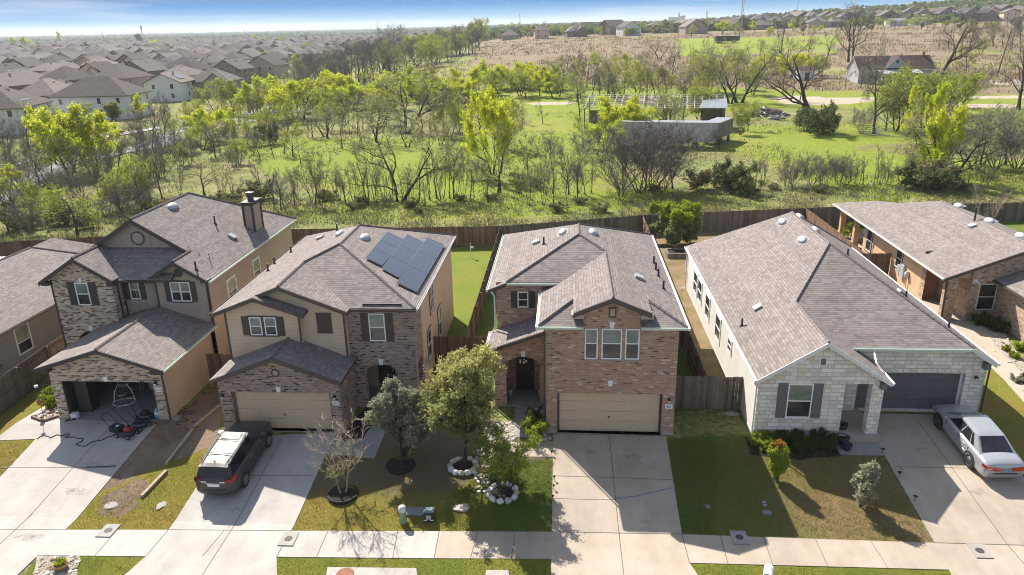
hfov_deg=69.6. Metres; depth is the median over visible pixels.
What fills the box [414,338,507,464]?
oak tree
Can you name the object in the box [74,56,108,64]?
distant house
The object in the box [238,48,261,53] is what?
distant house
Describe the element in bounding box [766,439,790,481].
upright shrub
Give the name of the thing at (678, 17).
plant building
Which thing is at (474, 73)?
budding tree
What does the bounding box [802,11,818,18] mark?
distant house
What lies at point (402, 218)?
meadow grass
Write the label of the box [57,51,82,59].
distant house
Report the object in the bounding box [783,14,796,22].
distant house
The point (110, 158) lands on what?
bare tree
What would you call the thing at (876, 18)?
leafy tree
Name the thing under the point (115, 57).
distant house
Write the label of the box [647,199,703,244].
garden tree
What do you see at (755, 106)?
leafy tree
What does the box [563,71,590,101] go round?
leafy tree
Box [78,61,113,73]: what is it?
distant house
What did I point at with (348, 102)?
bare tree
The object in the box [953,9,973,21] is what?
distant house
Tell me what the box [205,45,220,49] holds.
distant house
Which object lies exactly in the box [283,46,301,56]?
distant house
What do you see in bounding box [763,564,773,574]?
mailbox
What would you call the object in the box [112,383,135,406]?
baby swing
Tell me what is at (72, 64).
distant house
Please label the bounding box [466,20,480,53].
bare tree
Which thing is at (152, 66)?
distant house
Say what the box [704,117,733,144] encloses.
box trailer
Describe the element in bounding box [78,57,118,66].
distant house
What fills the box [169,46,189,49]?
distant house
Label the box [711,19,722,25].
distant house
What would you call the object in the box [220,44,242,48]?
distant house
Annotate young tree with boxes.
[303,406,369,492]
[973,185,1012,218]
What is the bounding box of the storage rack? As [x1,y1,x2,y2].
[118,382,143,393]
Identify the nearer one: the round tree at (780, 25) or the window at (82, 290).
the window at (82, 290)
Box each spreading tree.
[295,105,340,136]
[323,106,466,201]
[352,89,410,142]
[353,53,467,133]
[386,110,431,146]
[428,116,459,145]
[531,55,587,91]
[589,66,621,95]
[597,49,659,86]
[600,61,629,97]
[638,35,682,58]
[642,85,686,119]
[665,53,716,88]
[693,49,755,103]
[694,33,797,102]
[894,92,998,167]
[904,104,1023,169]
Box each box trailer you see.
[612,120,718,147]
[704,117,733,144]
[714,35,739,42]
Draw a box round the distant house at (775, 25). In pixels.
[772,19,791,28]
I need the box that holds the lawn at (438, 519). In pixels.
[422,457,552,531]
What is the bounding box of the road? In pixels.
[0,104,306,201]
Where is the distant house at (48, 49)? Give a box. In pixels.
[32,47,54,52]
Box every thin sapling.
[165,162,186,192]
[209,164,228,194]
[224,172,234,189]
[266,164,279,203]
[269,175,278,208]
[288,167,298,196]
[299,113,310,135]
[302,151,333,204]
[333,169,340,198]
[336,94,356,134]
[344,159,358,199]
[350,166,368,196]
[351,141,369,203]
[352,95,363,135]
[367,161,380,203]
[375,165,391,196]
[380,160,393,200]
[394,160,412,189]
[399,178,410,202]
[414,152,423,200]
[415,171,431,205]
[422,154,432,199]
[424,140,440,198]
[427,148,446,198]
[432,167,443,200]
[446,153,450,198]
[446,159,463,193]
[451,157,470,194]
[485,175,488,202]
[493,145,501,192]
[511,157,527,193]
[520,164,532,205]
[537,153,552,193]
[537,159,552,204]
[551,161,555,193]
[553,168,558,201]
[589,162,593,192]
[758,154,770,181]
[776,23,785,53]
[856,160,867,185]
[861,155,865,184]
[874,144,899,184]
[1005,154,1015,181]
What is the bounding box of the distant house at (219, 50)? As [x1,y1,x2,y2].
[212,48,228,53]
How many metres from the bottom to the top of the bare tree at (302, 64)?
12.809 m
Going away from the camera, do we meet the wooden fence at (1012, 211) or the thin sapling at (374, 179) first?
the wooden fence at (1012, 211)
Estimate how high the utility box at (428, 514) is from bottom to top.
0.570 m
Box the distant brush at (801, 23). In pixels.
[0,0,1023,42]
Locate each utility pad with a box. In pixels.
[326,567,416,574]
[486,570,508,574]
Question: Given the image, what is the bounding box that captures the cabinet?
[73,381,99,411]
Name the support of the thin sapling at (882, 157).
on the ground at (842, 139)
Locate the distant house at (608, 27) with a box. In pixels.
[599,20,623,34]
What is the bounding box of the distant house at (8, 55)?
[1,53,15,56]
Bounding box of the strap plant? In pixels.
[524,405,545,428]
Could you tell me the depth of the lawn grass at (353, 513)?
31.08 m
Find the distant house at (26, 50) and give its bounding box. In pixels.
[20,48,33,52]
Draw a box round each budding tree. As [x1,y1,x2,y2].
[0,163,29,203]
[8,36,31,44]
[20,100,102,175]
[46,108,123,174]
[53,31,62,40]
[130,93,147,119]
[178,107,241,141]
[191,105,215,145]
[234,80,266,111]
[251,73,281,107]
[262,78,329,119]
[289,54,299,65]
[294,83,340,110]
[311,69,358,86]
[325,80,355,103]
[337,84,375,107]
[345,83,363,103]
[356,70,371,81]
[362,81,414,104]
[372,72,410,94]
[398,63,419,96]
[403,76,431,99]
[424,83,447,104]
[427,65,444,81]
[429,80,463,104]
[436,77,476,100]
[448,64,486,84]
[451,79,477,103]
[457,83,517,174]
[458,80,483,98]
[466,58,488,89]
[482,68,506,94]
[493,63,514,89]
[497,63,525,88]
[497,67,519,88]
[512,60,539,72]
[522,68,551,89]
[530,73,547,95]
[535,70,560,96]
[536,64,555,90]
[549,63,566,82]
[586,113,626,150]
[594,92,641,141]
[602,105,658,136]
[623,27,638,34]
[714,20,732,31]
[717,58,737,70]
[748,21,758,32]
[757,53,783,73]
[766,26,774,33]
[778,53,816,76]
[788,19,795,30]
[788,53,820,68]
[809,25,823,31]
[899,77,951,144]
[915,98,968,166]
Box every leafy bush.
[36,385,55,409]
[520,410,550,443]
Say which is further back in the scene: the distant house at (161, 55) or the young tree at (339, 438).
the distant house at (161, 55)
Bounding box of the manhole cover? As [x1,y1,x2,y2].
[336,568,353,574]
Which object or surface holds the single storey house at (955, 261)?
on the ground at (842, 139)
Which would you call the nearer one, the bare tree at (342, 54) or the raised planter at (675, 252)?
the raised planter at (675, 252)
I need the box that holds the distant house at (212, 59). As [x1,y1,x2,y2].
[199,54,226,64]
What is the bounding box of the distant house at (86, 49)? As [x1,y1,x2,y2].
[80,48,98,51]
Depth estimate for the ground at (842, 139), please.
114.27 m
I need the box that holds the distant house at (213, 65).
[208,57,231,67]
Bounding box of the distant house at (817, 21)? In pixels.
[805,17,830,27]
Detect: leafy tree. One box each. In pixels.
[15,180,62,211]
[29,183,106,234]
[37,103,59,119]
[76,100,100,116]
[94,170,138,208]
[112,154,154,202]
[164,112,185,136]
[170,141,190,165]
[176,131,197,149]
[177,99,197,120]
[182,98,212,120]
[184,116,217,149]
[190,76,236,110]
[210,77,240,113]
[216,93,254,129]
[225,138,248,163]
[231,112,254,144]
[239,91,263,115]
[247,81,270,111]
[250,106,272,126]
[253,108,281,128]
[273,74,289,96]
[274,97,301,129]
[276,120,312,156]
[306,80,334,111]
[312,95,344,130]
[320,78,336,106]
[328,88,351,105]
[336,101,359,127]
[361,96,379,122]
[364,77,406,94]
[371,89,403,124]
[372,38,404,71]
[380,46,406,74]
[383,68,419,96]
[398,67,436,98]
[400,33,433,65]
[411,74,454,107]
[414,40,446,64]
[416,73,437,103]
[424,31,453,61]
[431,97,468,136]
[432,27,449,55]
[432,109,452,129]
[444,34,467,56]
[445,103,468,131]
[456,29,475,54]
[466,17,490,47]
[475,69,505,92]
[490,93,531,140]
[498,67,533,95]
[510,72,535,98]
[544,70,573,95]
[559,24,569,31]
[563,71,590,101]
[568,114,592,141]
[572,50,613,87]
[599,51,642,95]
[615,61,657,95]
[638,22,649,29]
[648,65,680,95]
[652,94,684,119]
[667,82,708,119]
[680,55,718,86]
[683,49,707,63]
[687,24,696,37]
[687,71,719,92]
[687,85,721,118]
[692,52,730,91]
[725,48,750,64]
[730,104,752,134]
[731,20,740,31]
[731,25,745,35]
[735,67,760,89]
[740,62,770,94]
[742,99,770,130]
[813,55,831,76]
[865,72,933,130]
[866,92,905,129]
[872,17,883,26]
[872,60,941,116]
[901,18,908,27]
[901,73,962,127]
[908,18,917,26]
[912,14,923,25]
[921,15,937,27]
[923,66,967,113]
[942,20,952,26]
[945,43,980,70]
[946,70,994,105]
[950,17,960,23]
[973,37,990,52]
[986,20,1001,29]
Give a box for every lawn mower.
[100,413,139,439]
[113,405,151,431]
[125,394,154,420]
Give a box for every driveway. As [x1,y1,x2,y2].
[0,418,156,574]
[125,432,337,574]
[551,432,697,574]
[863,413,1023,574]
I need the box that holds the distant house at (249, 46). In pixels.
[242,44,260,48]
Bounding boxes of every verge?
[26,556,143,574]
[277,557,550,574]
[691,564,950,574]
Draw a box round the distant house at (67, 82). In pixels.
[58,80,72,84]
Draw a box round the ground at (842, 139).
[0,3,1023,574]
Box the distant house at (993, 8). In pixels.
[980,5,1002,13]
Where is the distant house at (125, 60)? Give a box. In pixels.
[119,55,149,63]
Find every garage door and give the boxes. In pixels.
[235,392,332,428]
[559,393,659,431]
[854,373,960,408]
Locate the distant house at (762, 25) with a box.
[750,20,771,29]
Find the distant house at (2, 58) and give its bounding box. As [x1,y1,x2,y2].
[0,55,7,61]
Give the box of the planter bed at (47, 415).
[31,407,58,421]
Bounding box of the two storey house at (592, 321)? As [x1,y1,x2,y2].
[486,223,690,434]
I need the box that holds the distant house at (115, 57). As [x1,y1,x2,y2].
[105,52,125,60]
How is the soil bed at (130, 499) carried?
on the lawn at (166, 510)
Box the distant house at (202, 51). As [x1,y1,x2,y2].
[194,48,210,54]
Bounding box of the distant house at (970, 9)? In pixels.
[957,7,979,19]
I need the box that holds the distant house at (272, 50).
[267,49,288,55]
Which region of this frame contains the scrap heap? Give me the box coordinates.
[768,114,785,119]
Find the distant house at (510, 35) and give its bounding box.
[501,30,518,40]
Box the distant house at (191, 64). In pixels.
[164,59,210,70]
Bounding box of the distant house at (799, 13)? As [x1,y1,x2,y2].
[790,11,805,22]
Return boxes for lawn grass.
[0,440,950,574]
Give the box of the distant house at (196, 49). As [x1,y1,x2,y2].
[190,47,211,51]
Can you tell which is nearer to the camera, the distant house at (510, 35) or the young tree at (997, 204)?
the young tree at (997, 204)
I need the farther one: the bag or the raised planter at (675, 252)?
the raised planter at (675, 252)
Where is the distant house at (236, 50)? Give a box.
[227,48,240,52]
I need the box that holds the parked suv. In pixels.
[194,420,271,494]
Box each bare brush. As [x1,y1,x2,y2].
[0,131,49,181]
[0,148,54,190]
[1,194,44,234]
[46,164,105,197]
[70,133,111,167]
[90,196,122,217]
[100,184,147,218]
[118,108,191,168]
[126,128,191,178]
[149,127,181,159]
[174,135,200,164]
[198,117,241,155]
[221,147,248,168]
[240,131,264,152]
[277,185,297,203]
[305,203,317,210]
[379,194,391,204]
[436,200,447,208]
[467,157,492,181]
[522,159,553,186]
[530,132,563,161]
[567,163,587,177]
[570,129,597,157]
[573,112,672,189]
[593,118,687,192]
[597,111,715,190]
[608,165,637,198]
[618,116,702,189]
[635,201,648,209]
[710,127,733,149]
[774,148,816,185]
[776,162,801,186]
[798,153,831,184]
[798,184,809,191]
[803,148,842,185]
[823,155,862,183]
[834,159,868,184]
[847,104,878,132]
[858,63,889,89]
[877,162,900,183]
[901,149,935,175]
[925,108,1023,169]
[939,62,1000,105]
[959,101,1023,168]
[967,183,981,194]
[972,162,999,184]
[984,104,1023,168]
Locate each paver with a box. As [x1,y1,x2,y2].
[156,419,168,425]
[170,415,181,420]
[186,423,198,429]
[192,416,202,421]
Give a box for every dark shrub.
[251,118,279,144]
[701,168,736,188]
[711,154,759,188]
[731,177,767,196]
[796,99,842,134]
[891,157,968,188]
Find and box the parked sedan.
[932,404,1023,477]
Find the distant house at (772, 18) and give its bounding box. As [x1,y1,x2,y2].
[766,16,788,21]
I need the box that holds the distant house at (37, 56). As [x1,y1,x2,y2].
[13,54,43,58]
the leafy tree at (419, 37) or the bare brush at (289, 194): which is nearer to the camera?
the bare brush at (289, 194)
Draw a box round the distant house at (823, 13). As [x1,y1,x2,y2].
[815,11,829,16]
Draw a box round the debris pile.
[734,106,790,116]
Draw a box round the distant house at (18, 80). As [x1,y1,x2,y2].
[0,71,39,89]
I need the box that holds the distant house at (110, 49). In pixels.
[103,47,119,51]
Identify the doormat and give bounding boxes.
[517,390,531,395]
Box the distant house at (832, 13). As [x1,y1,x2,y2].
[818,12,839,17]
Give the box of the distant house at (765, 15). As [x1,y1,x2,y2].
[761,13,770,18]
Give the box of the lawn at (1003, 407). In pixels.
[978,368,1023,461]
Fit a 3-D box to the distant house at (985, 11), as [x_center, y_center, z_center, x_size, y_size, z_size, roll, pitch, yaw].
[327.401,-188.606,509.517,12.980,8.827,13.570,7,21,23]
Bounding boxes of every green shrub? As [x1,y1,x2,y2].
[0,207,44,229]
[40,201,74,225]
[70,212,101,228]
[104,175,156,197]
[137,197,165,210]
[163,191,192,201]
[204,192,239,203]
[214,188,243,202]
[241,178,277,199]
[314,189,337,200]
[346,202,365,208]
[352,195,370,203]
[402,198,418,208]
[414,208,424,213]
[454,194,466,200]
[483,192,500,199]
[548,201,569,211]
[573,196,587,203]
[589,201,609,213]
[648,183,662,191]
[681,167,713,189]
[767,182,779,190]
[791,107,820,130]
[809,183,828,193]
[912,156,963,191]
[957,182,972,189]
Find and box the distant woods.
[0,0,1023,42]
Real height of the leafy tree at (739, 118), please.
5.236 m
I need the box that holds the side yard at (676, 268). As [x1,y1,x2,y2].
[653,232,739,409]
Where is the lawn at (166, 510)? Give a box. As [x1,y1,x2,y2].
[66,446,209,529]
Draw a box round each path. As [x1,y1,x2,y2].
[0,403,58,440]
[326,420,384,458]
[495,441,552,456]
[515,406,531,436]
[836,442,883,455]
[946,320,1023,401]
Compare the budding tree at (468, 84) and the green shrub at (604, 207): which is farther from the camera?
the budding tree at (468, 84)
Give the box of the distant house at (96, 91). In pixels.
[47,76,152,119]
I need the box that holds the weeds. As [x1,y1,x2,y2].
[0,160,1023,246]
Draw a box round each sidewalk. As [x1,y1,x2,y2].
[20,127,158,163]
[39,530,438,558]
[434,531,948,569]
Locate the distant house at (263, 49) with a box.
[256,46,272,52]
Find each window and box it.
[6,110,12,116]
[13,322,33,355]
[74,283,91,304]
[128,283,140,298]
[169,282,191,301]
[227,275,236,296]
[248,317,262,334]
[253,257,260,275]
[263,317,277,334]
[368,313,385,340]
[428,327,432,360]
[429,283,433,312]
[438,305,441,335]
[517,292,527,307]
[584,328,597,358]
[601,328,621,358]
[625,329,639,359]
[693,270,697,294]
[697,278,701,304]
[704,293,709,320]
[714,312,720,343]
[727,337,730,353]
[785,384,813,417]
[865,229,872,252]
[894,249,902,266]
[975,284,997,309]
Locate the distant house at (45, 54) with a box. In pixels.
[32,52,52,57]
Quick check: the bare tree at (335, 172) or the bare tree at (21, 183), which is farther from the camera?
the bare tree at (335, 172)
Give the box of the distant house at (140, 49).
[134,47,155,52]
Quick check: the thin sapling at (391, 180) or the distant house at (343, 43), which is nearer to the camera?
the thin sapling at (391, 180)
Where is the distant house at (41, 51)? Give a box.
[30,50,56,54]
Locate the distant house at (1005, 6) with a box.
[994,4,1012,10]
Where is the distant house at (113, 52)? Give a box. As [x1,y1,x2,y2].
[109,50,129,54]
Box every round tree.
[101,100,126,129]
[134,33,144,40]
[772,20,784,32]
[938,14,949,25]
[955,21,966,29]
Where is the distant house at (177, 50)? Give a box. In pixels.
[173,48,183,52]
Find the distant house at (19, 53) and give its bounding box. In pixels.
[11,51,30,54]
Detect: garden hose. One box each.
[37,433,113,446]
[176,407,194,424]
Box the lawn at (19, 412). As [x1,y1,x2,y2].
[0,386,48,434]
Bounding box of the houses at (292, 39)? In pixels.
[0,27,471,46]
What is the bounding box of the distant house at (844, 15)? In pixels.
[836,11,856,19]
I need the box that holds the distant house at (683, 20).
[674,19,687,22]
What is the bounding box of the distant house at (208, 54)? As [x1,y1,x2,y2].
[196,51,224,58]
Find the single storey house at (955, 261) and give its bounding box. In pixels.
[832,200,1023,341]
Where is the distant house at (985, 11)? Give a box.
[974,8,997,20]
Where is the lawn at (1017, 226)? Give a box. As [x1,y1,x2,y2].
[831,222,1023,232]
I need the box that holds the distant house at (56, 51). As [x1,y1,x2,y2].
[50,49,63,53]
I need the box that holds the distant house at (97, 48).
[86,46,103,50]
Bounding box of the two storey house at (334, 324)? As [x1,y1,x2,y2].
[209,224,455,432]
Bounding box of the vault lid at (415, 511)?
[406,507,423,516]
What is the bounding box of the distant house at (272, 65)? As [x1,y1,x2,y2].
[248,54,288,78]
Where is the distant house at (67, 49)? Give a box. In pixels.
[57,48,77,51]
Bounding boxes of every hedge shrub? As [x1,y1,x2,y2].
[748,429,776,451]
[763,428,786,441]
[776,427,810,447]
[790,440,807,454]
[799,434,822,453]
[809,427,840,451]
[971,311,997,326]
[987,315,1010,332]
[1001,344,1011,351]
[1007,350,1020,359]
[1009,372,1023,383]
[1014,340,1023,350]
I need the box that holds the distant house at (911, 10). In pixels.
[900,7,918,13]
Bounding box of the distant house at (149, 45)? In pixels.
[143,44,158,46]
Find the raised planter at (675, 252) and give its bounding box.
[665,248,686,257]
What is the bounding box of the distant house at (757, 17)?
[750,14,765,19]
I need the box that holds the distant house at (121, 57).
[115,53,151,61]
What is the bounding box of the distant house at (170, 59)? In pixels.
[163,55,179,63]
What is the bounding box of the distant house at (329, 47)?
[324,45,345,57]
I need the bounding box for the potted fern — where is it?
[840,221,861,238]
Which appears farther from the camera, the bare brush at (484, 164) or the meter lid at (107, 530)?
the bare brush at (484, 164)
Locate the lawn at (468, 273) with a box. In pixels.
[355,246,493,412]
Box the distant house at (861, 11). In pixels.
[850,9,867,15]
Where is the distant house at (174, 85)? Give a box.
[141,71,194,101]
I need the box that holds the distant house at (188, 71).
[153,65,202,76]
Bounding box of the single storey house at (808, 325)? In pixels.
[680,211,1000,441]
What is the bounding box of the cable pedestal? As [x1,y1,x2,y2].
[398,504,406,524]
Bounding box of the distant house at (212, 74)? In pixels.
[192,68,243,97]
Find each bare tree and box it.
[0,117,17,160]
[0,117,18,154]
[0,132,22,182]
[0,153,18,200]
[0,165,41,206]
[0,176,27,223]
[0,180,10,230]
[8,164,39,206]
[11,109,42,160]
[13,93,34,147]
[13,128,38,164]
[16,149,67,200]
[23,148,54,194]
[32,165,57,195]
[38,133,78,177]
[45,170,75,202]
[50,196,67,225]
[54,144,90,189]
[55,165,87,216]
[69,195,94,212]
[75,110,110,173]
[82,146,101,194]
[83,147,118,179]
[97,133,129,171]
[98,145,115,173]
[98,159,114,175]
[99,172,129,219]
[111,131,142,161]
[117,103,152,135]
[120,144,158,178]
[124,164,143,210]
[135,142,166,199]
[136,96,172,145]
[136,178,155,206]
[151,91,174,146]
[178,145,231,194]
[189,87,208,108]
[199,122,231,156]
[206,102,223,132]
[224,79,242,112]
[232,178,244,200]
[239,76,256,112]
[241,97,258,120]
[243,83,269,113]
[244,128,261,156]
[247,156,266,182]
[258,78,284,117]
[258,134,277,154]
[264,84,297,121]
[269,120,292,153]
[269,170,289,209]
[270,174,284,205]
[279,57,305,83]
[282,165,301,208]
[286,62,306,81]
[287,52,324,81]
[287,63,308,84]
[287,66,304,80]
[288,165,313,198]
[290,55,318,77]
[290,140,309,163]
[294,51,317,79]
[294,81,324,119]
[297,61,315,84]
[298,46,323,76]
[300,147,330,205]
[302,51,325,81]
[302,59,323,81]
[304,105,318,136]
[309,100,339,138]
[320,41,351,71]
[320,55,334,75]
[321,54,337,72]
[324,53,344,73]
[328,161,342,196]
[329,90,352,131]
[330,36,357,72]
[330,55,348,72]
[331,118,346,148]
[334,170,358,204]
[335,53,354,84]
[337,43,363,78]
[339,44,357,75]
[340,58,351,75]
[344,40,368,78]
[348,39,368,81]
[349,114,370,142]
[353,36,371,70]
[353,95,369,129]
[357,35,380,79]
[357,46,370,76]
[357,51,372,80]
[359,77,374,86]
[359,104,391,141]
[365,46,381,73]
[367,147,391,190]
[369,35,394,71]
[371,40,385,73]
[377,26,398,67]
[377,40,395,70]
[378,35,406,70]
[379,44,403,74]
[382,39,405,70]
[386,22,405,53]
[386,32,405,56]
[391,108,410,128]
[395,24,408,59]
[397,40,418,68]
[401,42,416,61]
[403,37,415,65]
[406,96,437,129]
[420,91,443,127]
[427,46,452,65]
[434,27,449,57]
[441,38,451,62]
[442,137,467,198]
[444,82,474,125]
[445,31,456,57]
[448,21,463,54]
[451,26,465,56]
[459,29,479,55]
[462,28,475,54]
[462,156,482,201]
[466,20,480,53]
[467,122,523,192]
[469,31,480,53]
[470,85,484,132]
[472,28,486,50]
[493,121,516,171]
[514,133,541,172]
[518,97,526,120]
[535,103,548,123]
[545,129,557,149]
[552,54,566,70]
[552,139,577,194]
[560,166,573,195]
[565,47,587,80]
[566,72,596,117]
[566,152,588,196]
[568,59,591,98]
[574,161,597,194]
[589,63,601,93]
[590,64,608,106]
[601,59,616,98]
[634,127,661,189]
[635,50,652,82]
[638,67,652,100]
[642,63,668,97]
[653,59,679,93]
[655,126,679,188]
[658,49,683,76]
[670,40,686,66]
[671,71,701,107]
[675,65,699,107]
[700,36,718,53]
[751,31,833,108]
[756,157,766,176]
[797,27,819,56]
[814,27,847,61]
[829,0,878,61]
[838,64,853,85]
[841,150,860,180]
[855,32,918,133]
[897,59,918,74]
[932,33,946,49]
[936,26,952,48]
[937,3,996,75]
[962,16,984,48]
[968,112,1001,164]
[984,17,1004,43]
[987,20,1000,46]
[989,30,1023,109]
[997,104,1023,164]
[999,25,1007,45]
[1005,17,1023,48]
[1013,16,1023,50]
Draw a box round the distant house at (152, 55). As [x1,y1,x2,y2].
[147,53,157,57]
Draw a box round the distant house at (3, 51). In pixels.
[0,49,12,54]
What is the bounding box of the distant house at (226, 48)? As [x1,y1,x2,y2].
[222,46,238,50]
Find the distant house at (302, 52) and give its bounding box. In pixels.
[293,47,322,62]
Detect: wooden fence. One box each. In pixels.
[0,236,105,256]
[0,335,65,414]
[206,354,230,383]
[291,228,342,244]
[395,226,499,246]
[434,336,486,365]
[465,226,501,338]
[500,215,642,234]
[641,215,706,397]
[643,208,804,233]
[675,376,742,409]
[804,202,1023,225]
[804,208,864,256]
[860,253,891,274]
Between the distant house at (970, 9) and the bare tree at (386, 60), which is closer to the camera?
the bare tree at (386, 60)
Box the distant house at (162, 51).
[149,49,173,53]
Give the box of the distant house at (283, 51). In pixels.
[273,47,292,62]
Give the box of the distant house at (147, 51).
[136,49,151,54]
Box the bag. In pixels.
[154,407,158,418]
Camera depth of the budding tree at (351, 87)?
178.15 m
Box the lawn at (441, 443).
[291,419,552,531]
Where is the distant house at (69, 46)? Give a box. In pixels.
[66,45,81,47]
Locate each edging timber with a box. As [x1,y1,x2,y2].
[140,470,167,497]
[165,428,193,464]
[193,404,220,426]
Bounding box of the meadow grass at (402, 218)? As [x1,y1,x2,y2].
[56,104,1023,226]
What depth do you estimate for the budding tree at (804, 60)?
215.80 m
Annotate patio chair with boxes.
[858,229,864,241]
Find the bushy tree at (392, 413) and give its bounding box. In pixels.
[359,376,435,463]
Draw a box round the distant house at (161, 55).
[152,52,181,59]
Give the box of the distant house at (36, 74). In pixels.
[7,68,42,77]
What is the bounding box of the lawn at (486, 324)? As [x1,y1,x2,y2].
[475,291,703,411]
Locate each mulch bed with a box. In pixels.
[327,485,358,504]
[341,407,374,440]
[386,456,415,474]
[745,436,840,459]
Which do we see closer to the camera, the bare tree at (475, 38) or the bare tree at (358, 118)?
the bare tree at (358, 118)
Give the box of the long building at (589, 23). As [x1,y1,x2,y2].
[581,21,635,24]
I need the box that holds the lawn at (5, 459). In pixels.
[0,439,34,475]
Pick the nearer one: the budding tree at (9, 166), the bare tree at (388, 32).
the budding tree at (9, 166)
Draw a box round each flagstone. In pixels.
[104,502,117,508]
[156,501,166,509]
[722,411,739,415]
[762,509,771,514]
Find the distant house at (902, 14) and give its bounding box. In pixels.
[898,12,909,17]
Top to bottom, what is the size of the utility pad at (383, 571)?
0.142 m
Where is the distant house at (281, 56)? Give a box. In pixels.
[259,51,289,68]
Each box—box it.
[69,412,79,418]
[119,382,129,387]
[423,507,434,522]
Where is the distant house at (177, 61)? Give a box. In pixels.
[165,56,208,67]
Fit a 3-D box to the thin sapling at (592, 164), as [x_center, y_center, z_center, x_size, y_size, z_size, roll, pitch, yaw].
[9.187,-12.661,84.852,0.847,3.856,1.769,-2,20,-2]
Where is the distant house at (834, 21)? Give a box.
[828,16,846,26]
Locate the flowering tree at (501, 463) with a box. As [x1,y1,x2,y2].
[472,421,545,493]
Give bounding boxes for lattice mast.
[740,0,744,37]
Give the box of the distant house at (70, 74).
[39,66,94,82]
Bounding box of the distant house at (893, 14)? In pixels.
[875,10,900,23]
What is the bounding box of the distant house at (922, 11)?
[914,9,933,16]
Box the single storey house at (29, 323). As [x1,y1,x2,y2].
[0,238,94,375]
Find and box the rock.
[453,504,469,511]
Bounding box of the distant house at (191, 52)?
[178,49,200,55]
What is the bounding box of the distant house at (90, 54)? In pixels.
[73,52,107,61]
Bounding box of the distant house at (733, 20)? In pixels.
[721,18,744,30]
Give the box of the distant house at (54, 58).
[39,54,73,62]
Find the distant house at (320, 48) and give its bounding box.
[311,46,329,59]
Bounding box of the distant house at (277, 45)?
[271,43,287,46]
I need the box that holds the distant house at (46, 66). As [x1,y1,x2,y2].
[29,62,78,72]
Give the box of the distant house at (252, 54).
[237,50,260,59]
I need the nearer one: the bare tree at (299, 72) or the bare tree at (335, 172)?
the bare tree at (335, 172)
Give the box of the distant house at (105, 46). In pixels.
[99,45,111,48]
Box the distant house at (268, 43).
[259,42,271,45]
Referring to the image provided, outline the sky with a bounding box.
[0,0,944,36]
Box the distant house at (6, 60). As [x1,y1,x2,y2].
[1,56,32,62]
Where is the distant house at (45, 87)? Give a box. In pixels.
[19,78,69,113]
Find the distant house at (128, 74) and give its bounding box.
[93,63,154,87]
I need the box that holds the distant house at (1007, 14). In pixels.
[999,8,1019,20]
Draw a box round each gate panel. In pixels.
[858,125,879,133]
[864,127,890,135]
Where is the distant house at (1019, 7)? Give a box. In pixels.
[1010,5,1023,18]
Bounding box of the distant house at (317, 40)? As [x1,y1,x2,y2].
[311,39,324,43]
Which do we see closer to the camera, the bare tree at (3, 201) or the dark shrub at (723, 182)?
the bare tree at (3, 201)
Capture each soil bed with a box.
[93,392,221,499]
[98,478,149,516]
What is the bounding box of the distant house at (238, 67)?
[213,58,254,82]
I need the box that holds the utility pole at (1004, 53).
[997,29,1011,75]
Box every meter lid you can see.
[95,524,120,536]
[277,532,298,545]
[730,530,749,544]
[966,543,993,558]
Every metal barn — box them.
[884,18,907,25]
[908,17,932,24]
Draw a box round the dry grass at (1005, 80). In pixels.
[412,24,1022,104]
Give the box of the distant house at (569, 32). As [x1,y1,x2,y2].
[563,25,586,36]
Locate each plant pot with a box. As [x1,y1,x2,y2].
[51,557,67,570]
[507,379,514,395]
[837,433,850,443]
[839,420,847,429]
[842,442,852,450]
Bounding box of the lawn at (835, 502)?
[667,434,933,542]
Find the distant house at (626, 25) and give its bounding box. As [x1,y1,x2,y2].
[615,21,640,35]
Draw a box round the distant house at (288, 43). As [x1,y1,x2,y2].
[282,42,292,46]
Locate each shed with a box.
[582,94,727,128]
[793,66,816,79]
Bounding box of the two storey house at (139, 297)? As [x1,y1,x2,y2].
[33,191,296,421]
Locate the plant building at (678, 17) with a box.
[667,13,685,20]
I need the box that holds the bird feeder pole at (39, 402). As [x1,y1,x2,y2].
[34,385,42,412]
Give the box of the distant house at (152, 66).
[125,59,167,74]
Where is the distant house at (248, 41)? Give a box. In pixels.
[239,40,254,43]
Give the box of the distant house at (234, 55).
[223,51,251,60]
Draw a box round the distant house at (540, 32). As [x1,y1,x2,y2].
[533,26,548,38]
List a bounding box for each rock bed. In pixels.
[32,555,80,574]
[481,421,514,451]
[530,407,552,441]
[985,326,1023,372]
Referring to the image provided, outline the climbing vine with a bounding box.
[854,193,902,202]
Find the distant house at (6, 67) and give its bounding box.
[0,62,28,72]
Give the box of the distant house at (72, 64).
[59,62,79,69]
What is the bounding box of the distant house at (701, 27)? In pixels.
[679,18,708,33]
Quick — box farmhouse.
[845,51,935,82]
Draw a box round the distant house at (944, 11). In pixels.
[928,7,952,21]
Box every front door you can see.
[378,365,395,386]
[516,357,533,389]
[922,270,937,297]
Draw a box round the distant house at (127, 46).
[119,44,131,47]
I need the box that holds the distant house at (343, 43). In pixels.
[339,42,355,53]
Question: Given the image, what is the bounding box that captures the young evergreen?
[849,460,880,506]
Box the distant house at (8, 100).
[0,86,53,135]
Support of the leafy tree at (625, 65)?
on the ground at (842, 139)
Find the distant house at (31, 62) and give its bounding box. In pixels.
[7,57,43,67]
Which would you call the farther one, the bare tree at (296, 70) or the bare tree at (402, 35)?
the bare tree at (402, 35)
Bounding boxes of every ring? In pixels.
[447,456,478,475]
[486,481,519,504]
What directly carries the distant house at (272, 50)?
on the ground at (842, 139)
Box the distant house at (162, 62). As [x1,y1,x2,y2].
[123,57,167,65]
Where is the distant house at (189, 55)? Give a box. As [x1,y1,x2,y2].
[179,51,197,59]

